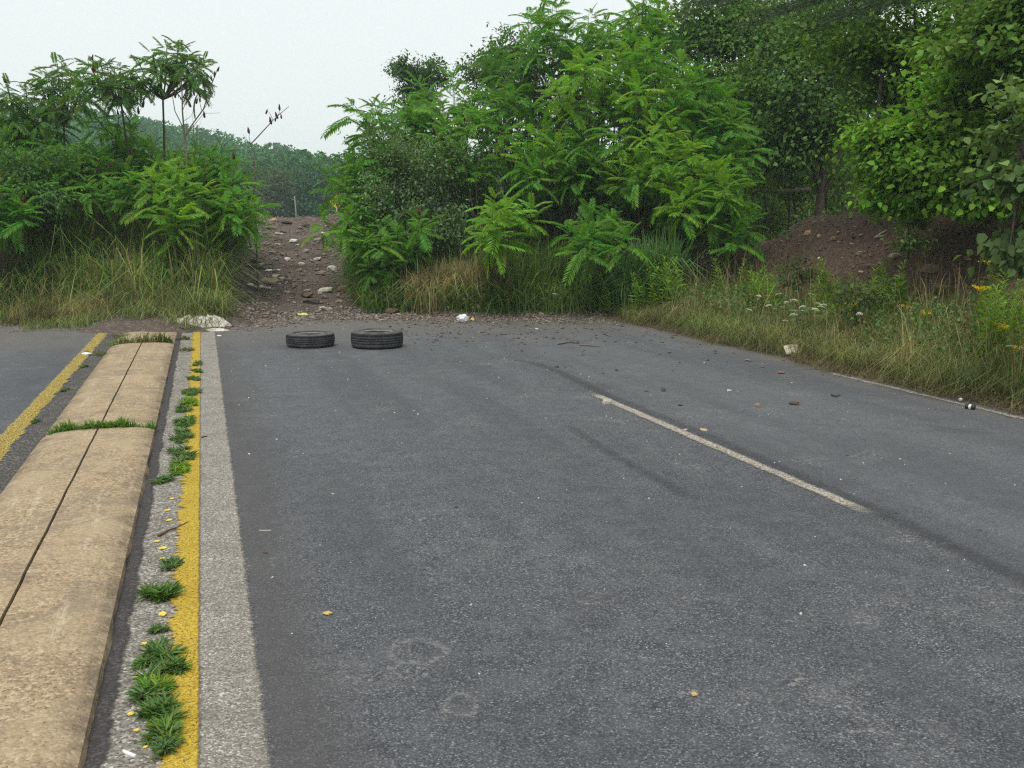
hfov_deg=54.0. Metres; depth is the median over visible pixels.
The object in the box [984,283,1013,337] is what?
goldenrod plant
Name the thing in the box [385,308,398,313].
stone
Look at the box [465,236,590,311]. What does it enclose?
reed patch
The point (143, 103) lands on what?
dead sumac
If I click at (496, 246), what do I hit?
sumac shrub
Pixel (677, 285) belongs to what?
goldenrod plant
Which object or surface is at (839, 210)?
woodland bush
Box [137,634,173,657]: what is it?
weed clump
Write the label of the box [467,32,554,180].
sumac shrub
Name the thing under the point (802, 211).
woodland bush
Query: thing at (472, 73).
locust tree
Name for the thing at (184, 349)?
weed clump
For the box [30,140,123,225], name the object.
sumac shrub
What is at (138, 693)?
weed clump
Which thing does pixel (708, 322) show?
verge grass
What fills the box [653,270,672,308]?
goldenrod plant
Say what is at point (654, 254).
reed patch
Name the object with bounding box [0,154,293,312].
tall grass
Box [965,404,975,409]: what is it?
drink can
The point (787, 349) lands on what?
egg carton
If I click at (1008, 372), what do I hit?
verge grass
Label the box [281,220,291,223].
stone
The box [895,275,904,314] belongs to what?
goldenrod plant
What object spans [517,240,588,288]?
dead stalks
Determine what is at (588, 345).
twig
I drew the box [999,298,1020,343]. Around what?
goldenrod plant
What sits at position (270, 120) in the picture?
dead sumac
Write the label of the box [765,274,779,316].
goldenrod plant
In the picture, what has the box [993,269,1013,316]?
goldenrod plant
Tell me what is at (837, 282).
goldenrod plant
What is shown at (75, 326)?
gravel
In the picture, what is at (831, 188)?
sapling
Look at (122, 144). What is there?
sumac shrub
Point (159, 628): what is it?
weed clump
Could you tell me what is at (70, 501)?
median island
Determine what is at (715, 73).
broadleaf tree
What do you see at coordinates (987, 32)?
beech tree
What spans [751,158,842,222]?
sapling
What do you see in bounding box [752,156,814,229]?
sapling
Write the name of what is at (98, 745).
tar seam
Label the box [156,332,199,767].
yellow line
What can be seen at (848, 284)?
goldenrod plant
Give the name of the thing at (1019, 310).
goldenrod plant
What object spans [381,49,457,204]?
locust tree
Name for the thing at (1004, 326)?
goldenrod plant
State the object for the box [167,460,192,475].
weed clump
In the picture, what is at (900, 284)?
goldenrod plant
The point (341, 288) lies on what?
stone
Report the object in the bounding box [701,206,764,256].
woodland bush
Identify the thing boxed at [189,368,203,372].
weed clump
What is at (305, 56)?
sky
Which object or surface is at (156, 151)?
sumac shrub
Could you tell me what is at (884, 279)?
goldenrod plant
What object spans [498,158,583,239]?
sumac shrub
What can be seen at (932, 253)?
dirt mound
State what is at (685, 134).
broadleaf tree
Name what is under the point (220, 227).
sumac shrub
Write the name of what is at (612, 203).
sumac shrub
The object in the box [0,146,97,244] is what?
sumac shrub
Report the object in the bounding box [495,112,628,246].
sumac shrub
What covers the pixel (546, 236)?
bare shoots
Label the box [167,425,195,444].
weed clump
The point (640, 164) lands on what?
sumac shrub
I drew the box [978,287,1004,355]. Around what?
goldenrod plant
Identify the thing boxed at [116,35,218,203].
sumac tree
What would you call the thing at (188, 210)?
sumac shrub
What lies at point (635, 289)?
goldenrod plant
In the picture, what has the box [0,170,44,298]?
sumac shrub
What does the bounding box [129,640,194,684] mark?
weed clump
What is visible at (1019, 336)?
goldenrod plant
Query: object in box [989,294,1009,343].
goldenrod plant
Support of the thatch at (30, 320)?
on the ground at (116, 326)
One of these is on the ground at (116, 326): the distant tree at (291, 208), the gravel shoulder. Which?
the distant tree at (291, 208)
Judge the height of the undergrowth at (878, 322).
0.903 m
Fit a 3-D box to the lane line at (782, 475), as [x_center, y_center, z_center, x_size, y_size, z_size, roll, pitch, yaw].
[1.332,0.387,7.409,0.150,0.001,4.500,-3,9,-17]
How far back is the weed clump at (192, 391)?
9.27 m
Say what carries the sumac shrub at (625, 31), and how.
on the ground at (116, 326)
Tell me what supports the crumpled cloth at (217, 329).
on the ground at (116, 326)
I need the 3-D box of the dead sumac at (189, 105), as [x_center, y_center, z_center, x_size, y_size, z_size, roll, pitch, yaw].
[-5.819,-4.205,18.700,0.863,3.330,0.211,-3,9,-17]
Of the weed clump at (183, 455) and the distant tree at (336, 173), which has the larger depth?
the distant tree at (336, 173)
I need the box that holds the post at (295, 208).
[294,196,296,217]
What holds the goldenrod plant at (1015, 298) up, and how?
on the ground at (116, 326)
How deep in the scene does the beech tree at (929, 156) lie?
11.98 m
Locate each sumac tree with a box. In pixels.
[0,72,81,182]
[20,52,98,179]
[61,54,155,205]
[74,104,141,176]
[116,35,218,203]
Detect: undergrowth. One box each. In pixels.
[0,246,222,307]
[343,183,633,314]
[663,269,1023,377]
[701,208,1016,315]
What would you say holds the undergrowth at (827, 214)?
on the ground at (116, 326)
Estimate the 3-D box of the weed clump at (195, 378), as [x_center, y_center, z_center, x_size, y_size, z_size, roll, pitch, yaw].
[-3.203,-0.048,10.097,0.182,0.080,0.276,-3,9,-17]
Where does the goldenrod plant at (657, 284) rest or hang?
on the ground at (116, 326)
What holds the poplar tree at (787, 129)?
on the ground at (116, 326)
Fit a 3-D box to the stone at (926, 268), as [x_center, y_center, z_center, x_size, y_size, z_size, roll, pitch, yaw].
[5.361,-1.482,12.865,0.288,0.103,0.190,3,20,17]
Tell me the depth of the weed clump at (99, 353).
11.99 m
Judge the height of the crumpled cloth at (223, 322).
0.181 m
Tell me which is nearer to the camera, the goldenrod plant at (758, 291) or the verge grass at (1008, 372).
the verge grass at (1008, 372)
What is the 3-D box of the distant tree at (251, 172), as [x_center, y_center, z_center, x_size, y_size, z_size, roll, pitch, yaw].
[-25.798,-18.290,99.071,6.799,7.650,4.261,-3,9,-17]
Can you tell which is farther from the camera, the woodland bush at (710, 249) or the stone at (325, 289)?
the woodland bush at (710, 249)
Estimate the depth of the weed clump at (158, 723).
3.06 m
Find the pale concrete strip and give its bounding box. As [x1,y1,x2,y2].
[198,327,270,767]
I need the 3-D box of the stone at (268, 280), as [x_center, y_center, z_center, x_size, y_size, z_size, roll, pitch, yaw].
[-4.886,-2.073,20.150,0.405,0.122,0.267,2,19,-12]
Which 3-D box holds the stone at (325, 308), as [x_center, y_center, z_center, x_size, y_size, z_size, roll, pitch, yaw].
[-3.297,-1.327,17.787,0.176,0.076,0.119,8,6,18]
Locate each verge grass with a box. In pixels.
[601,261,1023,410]
[989,350,1023,392]
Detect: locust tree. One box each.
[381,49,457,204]
[452,22,546,195]
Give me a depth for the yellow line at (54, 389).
9.01 m
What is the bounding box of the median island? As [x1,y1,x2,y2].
[0,332,176,767]
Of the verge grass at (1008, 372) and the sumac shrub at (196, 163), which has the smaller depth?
the verge grass at (1008, 372)
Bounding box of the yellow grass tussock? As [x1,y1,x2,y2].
[384,248,545,314]
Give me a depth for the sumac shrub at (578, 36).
23.00 m
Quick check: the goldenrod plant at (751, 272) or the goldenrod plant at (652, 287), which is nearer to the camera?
the goldenrod plant at (751, 272)
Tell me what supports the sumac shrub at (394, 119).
on the ground at (116, 326)
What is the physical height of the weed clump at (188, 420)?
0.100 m
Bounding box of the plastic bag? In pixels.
[456,314,468,322]
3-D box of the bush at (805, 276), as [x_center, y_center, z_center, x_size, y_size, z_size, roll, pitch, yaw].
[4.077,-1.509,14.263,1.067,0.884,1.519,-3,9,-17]
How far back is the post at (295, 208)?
84.77 m
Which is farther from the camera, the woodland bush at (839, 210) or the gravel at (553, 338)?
the woodland bush at (839, 210)
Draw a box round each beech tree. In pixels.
[762,0,982,192]
[825,49,1023,231]
[888,0,1023,120]
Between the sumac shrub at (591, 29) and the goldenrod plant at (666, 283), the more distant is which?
the sumac shrub at (591, 29)
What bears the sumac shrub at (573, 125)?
on the ground at (116, 326)
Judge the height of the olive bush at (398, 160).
2.905 m
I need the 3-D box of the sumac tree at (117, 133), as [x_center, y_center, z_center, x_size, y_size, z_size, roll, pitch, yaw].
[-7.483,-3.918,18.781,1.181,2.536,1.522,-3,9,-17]
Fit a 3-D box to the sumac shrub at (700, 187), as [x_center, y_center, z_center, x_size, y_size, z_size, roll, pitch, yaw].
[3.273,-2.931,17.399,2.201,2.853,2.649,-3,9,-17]
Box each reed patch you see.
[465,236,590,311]
[583,222,730,313]
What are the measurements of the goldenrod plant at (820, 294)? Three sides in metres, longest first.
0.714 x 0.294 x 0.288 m
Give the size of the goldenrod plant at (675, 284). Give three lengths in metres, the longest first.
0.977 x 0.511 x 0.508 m
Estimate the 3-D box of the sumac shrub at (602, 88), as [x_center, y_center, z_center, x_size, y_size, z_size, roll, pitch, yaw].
[1.562,-4.439,19.248,2.923,4.374,3.217,-3,9,-17]
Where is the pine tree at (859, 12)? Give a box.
[680,0,998,109]
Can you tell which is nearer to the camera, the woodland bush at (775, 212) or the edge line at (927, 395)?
the edge line at (927, 395)
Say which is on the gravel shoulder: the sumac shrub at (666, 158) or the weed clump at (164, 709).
the weed clump at (164, 709)
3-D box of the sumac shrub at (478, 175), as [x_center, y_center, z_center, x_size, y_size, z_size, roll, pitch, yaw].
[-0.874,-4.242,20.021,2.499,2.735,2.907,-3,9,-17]
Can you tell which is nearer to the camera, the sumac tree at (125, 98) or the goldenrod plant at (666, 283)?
the goldenrod plant at (666, 283)
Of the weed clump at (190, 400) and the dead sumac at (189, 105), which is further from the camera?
the dead sumac at (189, 105)
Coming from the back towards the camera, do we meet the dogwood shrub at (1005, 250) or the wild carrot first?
the wild carrot
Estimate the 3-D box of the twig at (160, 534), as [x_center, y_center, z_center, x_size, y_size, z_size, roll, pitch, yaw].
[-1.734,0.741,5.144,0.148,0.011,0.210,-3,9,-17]
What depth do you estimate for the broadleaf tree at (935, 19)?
26.02 m
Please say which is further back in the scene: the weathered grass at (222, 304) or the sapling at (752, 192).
the sapling at (752, 192)
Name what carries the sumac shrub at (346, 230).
on the ground at (116, 326)
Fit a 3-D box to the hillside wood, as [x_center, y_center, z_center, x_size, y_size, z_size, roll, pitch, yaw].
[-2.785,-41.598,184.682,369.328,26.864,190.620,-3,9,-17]
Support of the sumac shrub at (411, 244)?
on the ground at (116, 326)
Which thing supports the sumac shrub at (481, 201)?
on the ground at (116, 326)
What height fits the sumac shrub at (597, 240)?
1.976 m
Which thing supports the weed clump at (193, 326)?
on the ground at (116, 326)
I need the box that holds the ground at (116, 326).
[17,203,1023,415]
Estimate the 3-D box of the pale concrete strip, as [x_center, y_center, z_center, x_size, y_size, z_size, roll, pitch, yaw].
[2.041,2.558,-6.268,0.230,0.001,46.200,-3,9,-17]
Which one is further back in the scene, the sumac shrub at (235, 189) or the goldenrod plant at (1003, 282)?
the sumac shrub at (235, 189)
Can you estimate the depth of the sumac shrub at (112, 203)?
17.43 m
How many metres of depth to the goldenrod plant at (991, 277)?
11.55 m
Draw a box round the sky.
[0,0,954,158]
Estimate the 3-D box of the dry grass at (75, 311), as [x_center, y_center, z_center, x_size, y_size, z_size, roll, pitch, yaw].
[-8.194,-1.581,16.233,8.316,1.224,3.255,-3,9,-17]
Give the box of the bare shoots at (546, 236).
[509,158,627,272]
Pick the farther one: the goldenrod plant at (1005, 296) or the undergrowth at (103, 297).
the undergrowth at (103, 297)
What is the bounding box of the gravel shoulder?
[100,332,197,767]
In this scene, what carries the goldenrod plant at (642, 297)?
on the ground at (116, 326)
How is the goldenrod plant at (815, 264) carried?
on the ground at (116, 326)
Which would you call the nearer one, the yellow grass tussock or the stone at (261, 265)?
the yellow grass tussock
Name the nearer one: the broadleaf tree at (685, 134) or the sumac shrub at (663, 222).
the sumac shrub at (663, 222)
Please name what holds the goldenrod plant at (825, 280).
on the ground at (116, 326)
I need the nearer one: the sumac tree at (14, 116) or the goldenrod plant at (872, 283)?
the goldenrod plant at (872, 283)
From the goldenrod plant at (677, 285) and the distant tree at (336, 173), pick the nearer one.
the goldenrod plant at (677, 285)
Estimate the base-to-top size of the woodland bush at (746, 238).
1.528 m
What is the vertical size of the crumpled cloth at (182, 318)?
0.119 m
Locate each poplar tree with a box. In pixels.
[633,0,835,252]
[688,0,912,215]
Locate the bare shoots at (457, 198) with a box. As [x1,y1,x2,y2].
[389,132,488,277]
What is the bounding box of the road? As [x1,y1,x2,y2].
[0,314,1023,767]
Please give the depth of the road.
4.82 m
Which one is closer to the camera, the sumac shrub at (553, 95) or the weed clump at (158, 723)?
the weed clump at (158, 723)
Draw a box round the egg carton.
[783,344,796,354]
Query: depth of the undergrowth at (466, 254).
18.45 m
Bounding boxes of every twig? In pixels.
[157,521,188,536]
[580,344,599,346]
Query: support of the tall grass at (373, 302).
on the ground at (116, 326)
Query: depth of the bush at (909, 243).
12.07 m
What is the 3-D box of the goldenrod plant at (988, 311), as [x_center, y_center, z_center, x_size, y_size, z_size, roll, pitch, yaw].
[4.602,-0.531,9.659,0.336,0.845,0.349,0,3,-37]
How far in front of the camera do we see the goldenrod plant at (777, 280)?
14.23 m
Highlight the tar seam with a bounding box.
[83,332,181,767]
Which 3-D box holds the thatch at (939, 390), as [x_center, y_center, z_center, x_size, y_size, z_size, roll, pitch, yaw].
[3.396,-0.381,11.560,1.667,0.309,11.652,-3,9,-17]
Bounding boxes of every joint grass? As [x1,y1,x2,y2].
[45,417,104,434]
[92,414,136,429]
[108,329,172,345]
[118,419,162,431]
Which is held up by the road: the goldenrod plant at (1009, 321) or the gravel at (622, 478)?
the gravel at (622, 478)
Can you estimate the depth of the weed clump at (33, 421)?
7.95 m
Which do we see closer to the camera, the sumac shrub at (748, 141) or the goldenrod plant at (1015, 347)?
the goldenrod plant at (1015, 347)
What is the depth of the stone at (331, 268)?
21.79 m
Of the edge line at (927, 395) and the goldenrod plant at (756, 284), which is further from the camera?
the goldenrod plant at (756, 284)
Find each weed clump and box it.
[30,417,41,423]
[59,386,69,391]
[94,349,115,355]
[122,677,177,705]
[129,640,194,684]
[130,669,177,695]
[132,690,191,727]
[134,715,187,744]
[135,579,187,604]
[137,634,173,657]
[140,712,186,760]
[147,471,176,484]
[147,621,171,633]
[157,554,185,570]
[164,441,199,464]
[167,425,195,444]
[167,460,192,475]
[171,413,196,427]
[174,403,194,412]
[175,335,190,339]
[176,325,198,328]
[177,395,199,405]
[178,346,194,351]
[180,387,202,395]
[186,374,200,380]
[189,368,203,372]
[190,360,204,365]
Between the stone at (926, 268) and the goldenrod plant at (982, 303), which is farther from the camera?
the stone at (926, 268)
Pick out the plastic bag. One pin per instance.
(462, 318)
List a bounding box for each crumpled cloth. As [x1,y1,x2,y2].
[175,315,190,322]
[184,328,208,332]
[187,314,231,326]
[208,328,228,330]
[225,317,254,325]
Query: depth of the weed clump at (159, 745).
3.00 m
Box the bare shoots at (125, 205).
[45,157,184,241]
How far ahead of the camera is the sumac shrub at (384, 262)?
17.78 m
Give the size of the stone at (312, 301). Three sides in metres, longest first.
0.325 x 0.220 x 0.116 m
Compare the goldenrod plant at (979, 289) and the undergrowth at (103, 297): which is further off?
the undergrowth at (103, 297)
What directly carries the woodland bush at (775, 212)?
on the ground at (116, 326)
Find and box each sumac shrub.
[0,117,74,212]
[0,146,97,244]
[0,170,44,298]
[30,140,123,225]
[64,163,153,259]
[92,116,155,176]
[96,135,184,207]
[117,151,229,264]
[167,135,244,202]
[180,146,268,241]
[204,188,280,261]
[301,184,393,274]
[307,130,400,239]
[320,97,399,216]
[342,94,433,208]
[348,231,407,298]
[355,207,445,280]
[372,118,462,210]
[398,65,498,205]
[411,104,520,228]
[429,151,538,226]
[461,186,551,282]
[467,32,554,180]
[468,75,562,216]
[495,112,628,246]
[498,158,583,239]
[499,38,592,213]
[504,0,582,213]
[520,78,610,218]
[533,37,665,254]
[545,197,654,293]
[546,22,652,208]
[551,3,622,224]
[557,100,661,245]
[573,95,695,252]
[573,168,665,248]
[582,0,678,257]
[607,33,710,241]
[608,7,701,248]
[627,118,718,240]
[637,184,718,278]
[643,42,728,263]
[645,135,758,281]
[649,61,756,257]
[687,180,767,277]
[690,105,771,263]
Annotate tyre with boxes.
[286,330,334,347]
[351,328,402,348]
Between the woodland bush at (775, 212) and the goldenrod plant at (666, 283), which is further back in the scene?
the woodland bush at (775, 212)
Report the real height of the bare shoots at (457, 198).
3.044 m
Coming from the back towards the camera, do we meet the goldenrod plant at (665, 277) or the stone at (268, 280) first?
the stone at (268, 280)
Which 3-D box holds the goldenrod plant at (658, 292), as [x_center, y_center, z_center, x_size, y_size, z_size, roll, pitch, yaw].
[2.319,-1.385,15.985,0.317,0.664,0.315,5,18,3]
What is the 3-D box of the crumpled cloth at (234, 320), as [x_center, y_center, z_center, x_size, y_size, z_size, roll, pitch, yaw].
[-4.346,-0.975,15.642,0.650,0.137,0.382,-2,9,-11]
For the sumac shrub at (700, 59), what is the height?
4.845 m
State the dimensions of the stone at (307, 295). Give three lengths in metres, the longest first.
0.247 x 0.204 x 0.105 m
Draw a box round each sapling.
[737,148,782,240]
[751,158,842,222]
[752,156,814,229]
[783,140,862,215]
[802,131,865,211]
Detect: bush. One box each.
[0,126,109,262]
[337,116,495,262]
[622,200,702,251]
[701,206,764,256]
[701,220,781,254]
[739,186,806,238]
[748,186,828,238]
[770,247,830,290]
[801,177,876,216]
[817,277,897,318]
[880,221,943,263]
[886,213,950,237]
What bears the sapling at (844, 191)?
on the ground at (116, 326)
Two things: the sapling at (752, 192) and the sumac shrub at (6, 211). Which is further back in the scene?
the sapling at (752, 192)
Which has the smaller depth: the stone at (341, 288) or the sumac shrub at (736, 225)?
the sumac shrub at (736, 225)
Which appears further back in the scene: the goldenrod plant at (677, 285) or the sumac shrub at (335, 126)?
the sumac shrub at (335, 126)
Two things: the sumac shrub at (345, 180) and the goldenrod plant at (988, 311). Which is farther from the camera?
the sumac shrub at (345, 180)
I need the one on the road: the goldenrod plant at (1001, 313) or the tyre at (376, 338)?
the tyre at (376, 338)
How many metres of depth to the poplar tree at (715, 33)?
22.94 m
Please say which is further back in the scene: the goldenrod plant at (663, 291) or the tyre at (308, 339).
the goldenrod plant at (663, 291)
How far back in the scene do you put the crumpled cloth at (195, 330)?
14.60 m
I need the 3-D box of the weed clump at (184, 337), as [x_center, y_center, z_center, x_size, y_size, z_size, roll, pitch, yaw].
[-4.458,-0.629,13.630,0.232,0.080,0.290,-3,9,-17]
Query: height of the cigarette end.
0.013 m
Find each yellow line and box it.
[0,333,105,460]
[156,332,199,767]
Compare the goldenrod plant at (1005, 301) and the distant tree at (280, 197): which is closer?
the goldenrod plant at (1005, 301)
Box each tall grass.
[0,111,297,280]
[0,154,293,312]
[315,199,620,315]
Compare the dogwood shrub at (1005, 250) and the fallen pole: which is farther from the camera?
the fallen pole
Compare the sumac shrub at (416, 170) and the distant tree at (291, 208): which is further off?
the distant tree at (291, 208)
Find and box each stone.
[256,263,264,268]
[260,277,278,284]
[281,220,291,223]
[300,298,318,303]
[301,292,312,297]
[315,271,324,274]
[318,287,332,291]
[321,307,330,310]
[327,265,337,271]
[337,285,351,291]
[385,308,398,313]
[602,399,611,403]
[788,401,798,404]
[804,230,811,234]
[887,253,900,257]
[919,264,939,272]
[931,283,952,293]
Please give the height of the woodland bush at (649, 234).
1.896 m
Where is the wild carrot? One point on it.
(805, 311)
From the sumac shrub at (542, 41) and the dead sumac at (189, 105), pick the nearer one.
the dead sumac at (189, 105)
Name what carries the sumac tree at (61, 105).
on the ground at (116, 326)
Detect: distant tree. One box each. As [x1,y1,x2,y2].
[232,160,270,214]
[249,163,298,217]
[264,165,307,217]
[288,158,335,216]
[307,156,349,213]
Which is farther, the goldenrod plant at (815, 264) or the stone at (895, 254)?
the stone at (895, 254)
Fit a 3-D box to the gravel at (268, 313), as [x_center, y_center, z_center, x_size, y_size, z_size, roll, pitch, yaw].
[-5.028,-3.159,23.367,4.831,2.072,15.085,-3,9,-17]
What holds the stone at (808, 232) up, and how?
on the ground at (116, 326)
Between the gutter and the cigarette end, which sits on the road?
the gutter
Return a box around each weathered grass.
[0,232,268,322]
[11,289,236,331]
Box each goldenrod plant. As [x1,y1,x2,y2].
[621,265,639,307]
[628,273,644,311]
[639,277,649,308]
[643,261,661,307]
[647,263,664,303]
[649,276,665,303]
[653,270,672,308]
[656,255,676,301]
[658,263,672,306]
[663,256,687,309]
[671,271,687,296]
[710,258,729,294]
[734,258,747,294]
[740,264,757,310]
[742,265,765,305]
[746,271,767,307]
[749,274,766,313]
[762,265,777,293]
[763,267,783,306]
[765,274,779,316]
[776,285,785,313]
[808,283,820,320]
[812,258,832,305]
[813,275,829,312]
[818,258,837,301]
[826,276,843,313]
[839,270,854,306]
[845,296,863,326]
[863,266,885,318]
[866,255,894,290]
[877,261,897,310]
[887,260,907,313]
[887,273,911,317]
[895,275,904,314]
[916,308,930,338]
[967,280,991,325]
[969,284,995,339]
[970,294,1004,356]
[974,286,991,331]
[976,285,1007,360]
[978,260,1002,294]
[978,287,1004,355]
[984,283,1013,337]
[984,316,1009,368]
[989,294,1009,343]
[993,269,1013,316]
[995,279,1013,318]
[998,291,1021,357]
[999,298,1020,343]
[1003,279,1023,327]
[1004,341,1022,373]
[1005,300,1023,364]
[1011,279,1023,326]
[1012,294,1023,331]
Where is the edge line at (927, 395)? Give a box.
[832,373,1022,417]
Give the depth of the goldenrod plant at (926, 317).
11.13 m
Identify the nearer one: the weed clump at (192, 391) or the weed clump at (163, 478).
the weed clump at (163, 478)
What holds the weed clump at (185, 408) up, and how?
on the ground at (116, 326)
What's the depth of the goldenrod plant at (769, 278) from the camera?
15.00 m
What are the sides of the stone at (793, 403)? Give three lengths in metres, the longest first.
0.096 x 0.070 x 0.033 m
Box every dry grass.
[0,258,253,323]
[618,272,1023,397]
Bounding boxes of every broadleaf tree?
[633,57,713,200]
[672,0,808,237]
[766,1,904,229]
[881,0,1013,151]
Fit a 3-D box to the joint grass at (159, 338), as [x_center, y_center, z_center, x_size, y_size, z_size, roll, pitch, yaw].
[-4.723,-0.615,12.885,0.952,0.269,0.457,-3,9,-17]
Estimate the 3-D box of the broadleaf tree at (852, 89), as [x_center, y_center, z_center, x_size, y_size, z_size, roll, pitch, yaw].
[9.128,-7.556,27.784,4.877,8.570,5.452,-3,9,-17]
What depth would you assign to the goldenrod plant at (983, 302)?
10.53 m
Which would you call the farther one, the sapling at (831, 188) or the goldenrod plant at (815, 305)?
the sapling at (831, 188)
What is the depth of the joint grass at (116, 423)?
7.43 m
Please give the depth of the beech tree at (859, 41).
14.19 m
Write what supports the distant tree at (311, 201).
on the ground at (116, 326)
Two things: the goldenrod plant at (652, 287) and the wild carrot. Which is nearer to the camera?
the wild carrot
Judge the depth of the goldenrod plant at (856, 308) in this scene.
11.97 m
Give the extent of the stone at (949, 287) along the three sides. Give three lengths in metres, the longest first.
0.321 x 0.217 x 0.138 m
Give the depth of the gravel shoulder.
4.18 m
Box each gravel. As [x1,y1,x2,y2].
[0,314,166,332]
[187,211,429,322]
[219,303,644,334]
[232,320,1014,673]
[371,307,850,392]
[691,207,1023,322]
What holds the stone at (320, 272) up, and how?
on the ground at (116, 326)
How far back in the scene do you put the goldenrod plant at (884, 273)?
13.04 m
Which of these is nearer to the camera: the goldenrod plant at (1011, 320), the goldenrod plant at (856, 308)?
the goldenrod plant at (1011, 320)
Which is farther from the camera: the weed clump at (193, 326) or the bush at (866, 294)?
the weed clump at (193, 326)
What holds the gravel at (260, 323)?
on the ground at (116, 326)
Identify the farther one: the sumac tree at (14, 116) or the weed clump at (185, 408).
the sumac tree at (14, 116)
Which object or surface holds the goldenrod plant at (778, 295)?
on the ground at (116, 326)
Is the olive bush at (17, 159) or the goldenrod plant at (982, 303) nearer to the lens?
the goldenrod plant at (982, 303)
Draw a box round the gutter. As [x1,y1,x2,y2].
[0,334,118,493]
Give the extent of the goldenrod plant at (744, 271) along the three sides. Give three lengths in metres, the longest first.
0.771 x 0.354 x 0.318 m
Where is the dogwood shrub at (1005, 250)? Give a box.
[949,73,1023,282]
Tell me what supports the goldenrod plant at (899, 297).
on the ground at (116, 326)
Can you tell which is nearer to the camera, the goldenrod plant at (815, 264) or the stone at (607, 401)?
the stone at (607, 401)
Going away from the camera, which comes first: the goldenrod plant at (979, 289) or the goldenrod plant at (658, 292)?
the goldenrod plant at (979, 289)
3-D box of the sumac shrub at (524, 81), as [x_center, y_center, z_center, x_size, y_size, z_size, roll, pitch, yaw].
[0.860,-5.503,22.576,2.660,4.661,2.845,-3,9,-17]
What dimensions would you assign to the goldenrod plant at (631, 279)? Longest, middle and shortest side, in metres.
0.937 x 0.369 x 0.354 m
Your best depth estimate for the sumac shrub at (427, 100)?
21.00 m
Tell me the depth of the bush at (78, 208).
18.00 m
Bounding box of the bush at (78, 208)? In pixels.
[1,119,160,260]
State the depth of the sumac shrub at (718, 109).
18.66 m
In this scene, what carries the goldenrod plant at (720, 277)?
on the ground at (116, 326)
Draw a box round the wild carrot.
[804,293,813,340]
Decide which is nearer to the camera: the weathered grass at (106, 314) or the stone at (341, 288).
the weathered grass at (106, 314)
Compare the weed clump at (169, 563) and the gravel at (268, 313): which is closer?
the weed clump at (169, 563)
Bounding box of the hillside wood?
[0,107,670,226]
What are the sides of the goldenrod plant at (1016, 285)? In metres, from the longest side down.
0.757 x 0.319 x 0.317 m
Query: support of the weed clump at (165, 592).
on the gravel shoulder
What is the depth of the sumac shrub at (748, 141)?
18.31 m
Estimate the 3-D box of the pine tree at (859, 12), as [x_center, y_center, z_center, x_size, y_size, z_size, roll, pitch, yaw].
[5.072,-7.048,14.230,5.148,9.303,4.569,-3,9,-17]
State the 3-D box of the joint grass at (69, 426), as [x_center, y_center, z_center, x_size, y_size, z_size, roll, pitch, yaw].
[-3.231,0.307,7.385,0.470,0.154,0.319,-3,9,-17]
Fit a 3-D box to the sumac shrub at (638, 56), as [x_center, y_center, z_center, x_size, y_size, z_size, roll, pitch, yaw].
[2.676,-4.394,19.767,2.240,4.680,2.756,-3,9,-17]
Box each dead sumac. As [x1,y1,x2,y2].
[111,88,144,212]
[172,67,219,197]
[243,104,288,291]
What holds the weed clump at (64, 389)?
on the ground at (116, 326)
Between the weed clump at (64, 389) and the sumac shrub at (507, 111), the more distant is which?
the sumac shrub at (507, 111)
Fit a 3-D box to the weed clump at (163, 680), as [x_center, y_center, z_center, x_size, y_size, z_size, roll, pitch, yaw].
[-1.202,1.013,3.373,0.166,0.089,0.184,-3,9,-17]
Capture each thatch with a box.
[0,301,253,326]
[595,313,1023,421]
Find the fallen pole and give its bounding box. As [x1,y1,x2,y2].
[755,187,810,192]
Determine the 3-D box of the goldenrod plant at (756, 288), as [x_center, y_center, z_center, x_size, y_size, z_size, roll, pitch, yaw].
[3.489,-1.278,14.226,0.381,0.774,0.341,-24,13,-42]
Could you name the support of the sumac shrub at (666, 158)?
on the ground at (116, 326)
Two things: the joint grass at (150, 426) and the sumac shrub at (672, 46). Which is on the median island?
the joint grass at (150, 426)
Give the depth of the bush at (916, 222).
13.34 m
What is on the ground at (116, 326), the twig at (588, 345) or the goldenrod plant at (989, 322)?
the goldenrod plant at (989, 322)
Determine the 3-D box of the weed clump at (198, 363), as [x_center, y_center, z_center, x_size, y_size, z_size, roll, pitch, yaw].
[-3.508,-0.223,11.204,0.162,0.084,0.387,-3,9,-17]
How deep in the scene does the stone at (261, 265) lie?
21.32 m
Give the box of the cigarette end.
[121,749,136,757]
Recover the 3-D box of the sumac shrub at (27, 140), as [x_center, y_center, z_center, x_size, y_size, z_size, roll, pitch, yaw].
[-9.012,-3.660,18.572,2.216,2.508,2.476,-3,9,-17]
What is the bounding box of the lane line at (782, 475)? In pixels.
[594,395,860,507]

